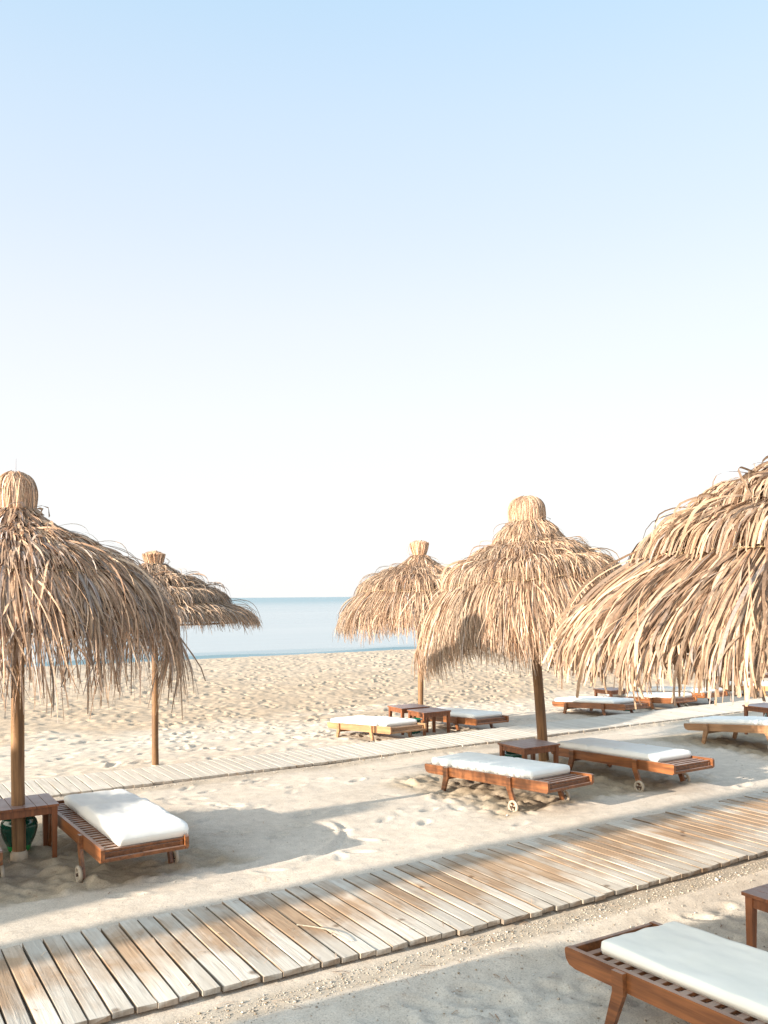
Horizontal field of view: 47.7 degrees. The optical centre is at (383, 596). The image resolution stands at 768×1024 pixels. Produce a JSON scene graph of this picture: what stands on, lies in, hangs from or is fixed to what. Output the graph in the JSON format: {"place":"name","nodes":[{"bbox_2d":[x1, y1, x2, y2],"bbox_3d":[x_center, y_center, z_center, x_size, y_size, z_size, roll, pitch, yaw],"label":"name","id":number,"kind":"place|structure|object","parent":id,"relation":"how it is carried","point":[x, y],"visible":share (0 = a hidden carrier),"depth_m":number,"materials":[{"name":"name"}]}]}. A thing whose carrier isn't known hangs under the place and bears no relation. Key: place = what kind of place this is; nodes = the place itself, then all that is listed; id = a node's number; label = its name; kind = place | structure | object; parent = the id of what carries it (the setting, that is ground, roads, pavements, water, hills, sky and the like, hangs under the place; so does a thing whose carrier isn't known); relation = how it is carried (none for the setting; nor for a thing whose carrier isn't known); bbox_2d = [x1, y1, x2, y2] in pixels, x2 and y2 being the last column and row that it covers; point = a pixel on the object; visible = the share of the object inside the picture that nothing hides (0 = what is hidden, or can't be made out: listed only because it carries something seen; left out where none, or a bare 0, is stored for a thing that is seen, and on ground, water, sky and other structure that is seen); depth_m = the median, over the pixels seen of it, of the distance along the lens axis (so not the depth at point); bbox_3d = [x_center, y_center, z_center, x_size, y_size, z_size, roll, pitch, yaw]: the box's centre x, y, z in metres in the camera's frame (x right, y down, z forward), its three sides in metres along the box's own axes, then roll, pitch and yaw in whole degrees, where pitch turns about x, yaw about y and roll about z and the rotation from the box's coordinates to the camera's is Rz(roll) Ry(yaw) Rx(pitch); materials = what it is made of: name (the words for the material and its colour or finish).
{"place":"outdoors","nodes":[
{"label":"outdoors","id":0,"kind":"place"},
{"bbox_2d":[0,597,546,666],"bbox_3d":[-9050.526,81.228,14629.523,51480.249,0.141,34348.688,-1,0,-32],"label":"sea","id":1,"kind":"structure","parent":0,"point":[297,625],"depth_m":50.77,"materials":[{"name":"liquid"}]},
{"bbox_2d":[0,642,767,1023],"bbox_3d":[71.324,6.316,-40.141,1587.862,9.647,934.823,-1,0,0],"label":"ground","id":2,"kind":"structure","parent":0,"point":[276,830],"depth_m":8.69,"materials":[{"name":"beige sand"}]},
{"bbox_2d":[0,847,4,877],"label":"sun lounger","id":3,"kind":"object","parent":2,"relation":"on","point":[2,871],"visible":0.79,"depth_m":6.82,"materials":[{"name":"brown wood"}]},
{"bbox_2d":[0,816,37,852],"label":"glazed pot","id":4,"kind":"object","parent":2,"relation":"on","point":[6,827],"visible":0.39,"depth_m":7.48,"materials":[{"name":"green ceramic"}]},
{"bbox_2d":[0,793,58,857],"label":"side table","id":5,"kind":"object","parent":2,"relation":"on","point":[44,805],"visible":0.92,"depth_m":7.40,"materials":[{"name":"brown wood"}]},
{"bbox_2d":[0,470,205,861],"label":"beach umbrella","id":6,"kind":"object","parent":2,"relation":"on","point":[57,582],"visible":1,"depth_m":6.74,"materials":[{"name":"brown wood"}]},
{"bbox_2d":[47,800,188,882],"bbox_3d":[-2.343,2.076,7.415,0.816,0.390,1.940,0,-1,-33],"label":"sun lounger","id":7,"kind":"object","parent":2,"relation":"on","point":[93,842],"visible":0.57,"depth_m":6.78,"materials":[{"name":"brown wood"}]},
{"bbox_2d":[64,789,188,845],"bbox_3d":[-2.243,1.834,7.415,0.565,0.132,1.770,0,-1,-33],"label":"lounger cushion","id":8,"kind":"object","parent":7,"relation":"on","point":[120,817],"visible":1,"depth_m":7.04,"materials":[{"name":"white fabric"}]},
{"bbox_2d":[139,550,262,765],"bbox_3d":[-3.078,0.974,11.636,2.948,3.193,2.985,-1,0,0],"label":"beach umbrella","id":9,"kind":"object","parent":2,"relation":"on","point":[199,602],"visible":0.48,"depth_m":11.24,"materials":[{"name":"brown wood"}]},
{"bbox_2d":[327,722,426,741],"bbox_3d":[-0.142,2.250,14.152,0.816,0.390,1.940,0,-4,-33],"label":"sun lounger","id":10,"kind":"object","parent":2,"relation":"on","point":[370,729],"visible":0.54,"depth_m":13.57,"materials":[{"name":"brown wood"}]},
{"bbox_2d":[330,715,416,726],"bbox_3d":[-0.198,2.035,14.251,0.620,0.099,1.730,-1,-4,-34],"label":"lounger cushion","id":11,"kind":"object","parent":10,"relation":"on","point":[377,720],"visible":0.92,"depth_m":13.89,"materials":[{"name":"white fabric"}]},
{"bbox_2d":[0,790,767,1023],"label":"boardwalk","id":12,"kind":"structure","parent":2,"relation":"on","point":[128,967],"depth_m":5.88,"materials":[{"name":"brown wood"}]},
{"bbox_2d":[297,924,351,940],"bbox_3d":[-0.373,2.143,5.573,0.466,0.016,0.045,-1,0,36],"label":"strand","id":13,"kind":"object","parent":12,"relation":"on","point":[325,929],"visible":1,"depth_m":5.59,"materials":[{"name":"plant"}]},
{"bbox_2d":[0,698,767,798],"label":"boardwalk","id":14,"kind":"structure","parent":2,"relation":"on","point":[124,779],"depth_m":11.98,"materials":[{"name":"brown wood"}]},
{"bbox_2d":[332,540,452,720],"bbox_3d":[0.677,0.774,15.990,3.290,3.641,3.204,-1,0,0],"label":"beach umbrella","id":15,"kind":"object","parent":2,"relation":"on","point":[390,597],"visible":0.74,"depth_m":15.05,"materials":[{"name":"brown wood"}]},
{"bbox_2d":[387,703,429,734],"bbox_3d":[0.418,2.121,14.814,0.555,0.510,0.480,0,0,-30],"label":"side table","id":16,"kind":"object","parent":2,"relation":"on","point":[402,709],"visible":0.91,"depth_m":14.74,"materials":[{"name":"brown wood"}]},
{"bbox_2d":[406,718,421,733],"bbox_3d":[0.491,2.232,14.706,0.316,0.327,0.316,-1,0,0],"label":"glazed pot","id":17,"kind":"object","parent":2,"relation":"on","point":[418,721],"visible":0.16,"depth_m":14.62,"materials":[{"name":"green ceramic"}]},
{"bbox_2d":[407,707,450,735],"bbox_3d":[0.742,2.119,14.268,0.555,0.510,0.480,-1,0,-33],"label":"side table","id":18,"kind":"object","parent":2,"relation":"on","point":[432,712],"visible":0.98,"depth_m":14.20,"materials":[{"name":"brown wood"}]},
{"bbox_2d":[412,715,508,732],"bbox_3d":[1.298,2.243,15.115,0.816,0.390,1.940,-1,-3,-31],"label":"sun lounger","id":19,"kind":"object","parent":2,"relation":"on","point":[457,721],"visible":0.41,"depth_m":14.44,"materials":[{"name":"brown wood"}]},
{"bbox_2d":[436,707,501,718],"bbox_3d":[1.270,2.025,15.179,0.620,0.096,1.810,-1,-3,-31],"label":"lounger cushion","id":20,"kind":"object","parent":19,"relation":"on","point":[467,713],"visible":0.56,"depth_m":14.55,"materials":[{"name":"white fabric"}]},
{"bbox_2d":[425,763,593,811],"bbox_3d":[1.327,2.084,9.544,0.816,0.390,1.940,-1,-3,-36],"label":"sun lounger","id":21,"kind":"object","parent":2,"relation":"on","point":[561,784],"visible":0.67,"depth_m":8.97,"materials":[{"name":"brown wood"}]},
{"bbox_2d":[432,752,569,779],"bbox_3d":[1.262,1.862,9.655,0.600,0.110,1.630,-1,-3,-36],"label":"lounger cushion","id":22,"kind":"object","parent":21,"relation":"on","point":[511,766],"visible":0.96,"depth_m":9.39,"materials":[{"name":"white fabric"}]},
{"bbox_2d":[505,751,521,757],"bbox_3d":[1.571,2.033,10.399,0.316,0.327,0.316,-1,0,0],"label":"glazed pot","id":23,"kind":"object","parent":2,"relation":"on","point":[509,754],"visible":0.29,"depth_m":10.30,"materials":[{"name":"green ceramic"}]},
{"bbox_2d":[411,495,623,762],"bbox_3d":[1.928,0.560,11.131,3.214,3.720,3.134,-4,0,0],"label":"beach umbrella","id":24,"kind":"object","parent":2,"relation":"on","point":[527,573],"visible":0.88,"depth_m":10.25,"materials":[{"name":"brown wood"}]},
{"bbox_2d":[498,738,559,762],"bbox_3d":[1.714,1.990,10.277,0.555,0.510,0.480,-1,0,-32],"label":"side table","id":25,"kind":"object","parent":2,"relation":"on","point":[532,747],"visible":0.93,"depth_m":10.19,"materials":[{"name":"brown wood"}]},
{"bbox_2d":[552,701,650,715],"bbox_3d":[4.160,2.216,16.713,0.816,0.390,1.940,0,-4,-31],"label":"sun lounger","id":26,"kind":"object","parent":2,"relation":"on","point":[601,706],"visible":0.64,"depth_m":16.24,"materials":[{"name":"brown wood"}]},
{"bbox_2d":[555,696,635,703],"bbox_3d":[4.077,2.004,16.863,0.615,0.100,1.610,-1,-4,-31],"label":"lounger cushion","id":27,"kind":"object","parent":26,"relation":"on","point":[602,699],"visible":0.88,"depth_m":16.57,"materials":[{"name":"white fabric"}]},
{"bbox_2d":[593,687,628,696],"bbox_3d":[4.705,2.164,17.965,0.555,0.510,0.480,0,0,-34],"label":"side table","id":28,"kind":"object","parent":2,"relation":"on","point":[611,691],"visible":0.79,"depth_m":17.85,"materials":[{"name":"brown wood"}]},
{"bbox_2d":[551,747,714,790],"bbox_3d":[2.917,2.057,10.396,0.816,0.390,1.940,-1,-2,-32],"label":"sun lounger","id":29,"kind":"object","parent":2,"relation":"on","point":[681,768],"visible":0.62,"depth_m":9.82,"materials":[{"name":"brown wood"}]},
{"bbox_2d":[557,738,690,761],"bbox_3d":[2.862,1.838,10.508,0.600,0.099,1.630,0,-2,-32],"label":"lounger cushion","id":30,"kind":"object","parent":29,"relation":"on","point":[633,750],"visible":0.96,"depth_m":10.25,"materials":[{"name":"white fabric"}]},
{"bbox_2d":[603,696,696,710],"bbox_3d":[5.393,2.224,17.700,0.816,0.390,1.940,0,-4,-28],"label":"sun lounger","id":31,"kind":"object","parent":2,"relation":"on","point":[652,700],"visible":0.39,"depth_m":17.01,"materials":[{"name":"brown wood"}]},
{"bbox_2d":[605,691,691,697],"bbox_3d":[5.373,2.003,17.750,0.615,0.099,1.850,0,-5,-28],"label":"lounger cushion","id":32,"kind":"object","parent":31,"relation":"on","point":[660,694],"visible":0.64,"depth_m":17.23,"materials":[{"name":"white fabric"}]},
{"bbox_2d":[542,456,767,708],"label":"beach umbrella","id":33,"kind":"object","parent":2,"relation":"on","point":[692,580],"visible":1,"depth_m":5.20,"materials":[{"name":"beige plant"}]},
{"bbox_2d":[565,921,767,1023],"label":"sun lounger","id":34,"kind":"object","parent":2,"relation":"on","point":[589,958],"visible":0.55,"depth_m":4.29,"materials":[{"name":"brown wood"}]},
{"bbox_2d":[601,921,767,1022],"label":"lounger cushion","id":35,"kind":"object","parent":34,"relation":"on","point":[725,972],"visible":1,"depth_m":4.33,"materials":[{"name":"white fabric"}]},
{"bbox_2d":[638,691,727,706],"bbox_3d":[6.292,2.197,18.452,0.816,0.390,1.940,0,-4,-28],"label":"sun lounger","id":36,"kind":"object","parent":2,"relation":"on","point":[721,694],"visible":0.23,"depth_m":17.71,"materials":[{"name":"brown wood"}]},
{"bbox_2d":[637,686,722,692],"bbox_3d":[6.273,1.979,18.500,0.615,0.096,1.850,0,-4,-28],"label":"lounger cushion","id":37,"kind":"object","parent":36,"relation":"on","point":[670,689],"visible":0.57,"depth_m":18.28,"materials":[{"name":"white fabric"}]},
{"bbox_2d":[684,723,767,747],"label":"sun lounger","id":38,"kind":"object","parent":2,"relation":"on","point":[706,729],"visible":0.71,"depth_m":12.50,"materials":[{"name":"brown wood"}]},
{"bbox_2d":[689,716,767,724],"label":"lounger cushion","id":39,"kind":"object","parent":38,"relation":"on","point":[747,720],"visible":0.89,"depth_m":12.53,"materials":[{"name":"white fabric"}]},
{"bbox_2d":[719,685,767,697],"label":"sun lounger","id":40,"kind":"object","parent":2,"relation":"on","point":[764,688],"visible":0.13,"depth_m":19.24,"materials":[{"name":"brown wood"}]},
{"bbox_2d":[719,681,767,685],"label":"lounger cushion","id":41,"kind":"object","parent":40,"relation":"on","point":[766,683],"visible":0.3,"depth_m":19.43,"materials":[{"name":"white fabric"}]},
{"bbox_2d":[741,884,767,947],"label":"side table","id":42,"kind":"object","parent":2,"relation":"on","point":[756,898],"visible":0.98,"depth_m":5.07,"materials":[{"name":"brown wood"}]},
{"bbox_2d":[742,702,767,733],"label":"side table","id":43,"kind":"object","parent":2,"relation":"on","point":[760,707],"visible":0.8,"depth_m":13.45,"materials":[{"name":"brown wood"}]},
{"bbox_2d":[742,673,767,692],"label":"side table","id":44,"kind":"object","parent":2,"relation":"on","point":[749,677],"visible":0.13,"depth_m":20.35,"materials":[{"name":"brown wood"}]},
{"bbox_2d":[0,0,767,597],"label":"sky","id":45,"kind":"structure","parent":0,"point":[295,295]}
]}

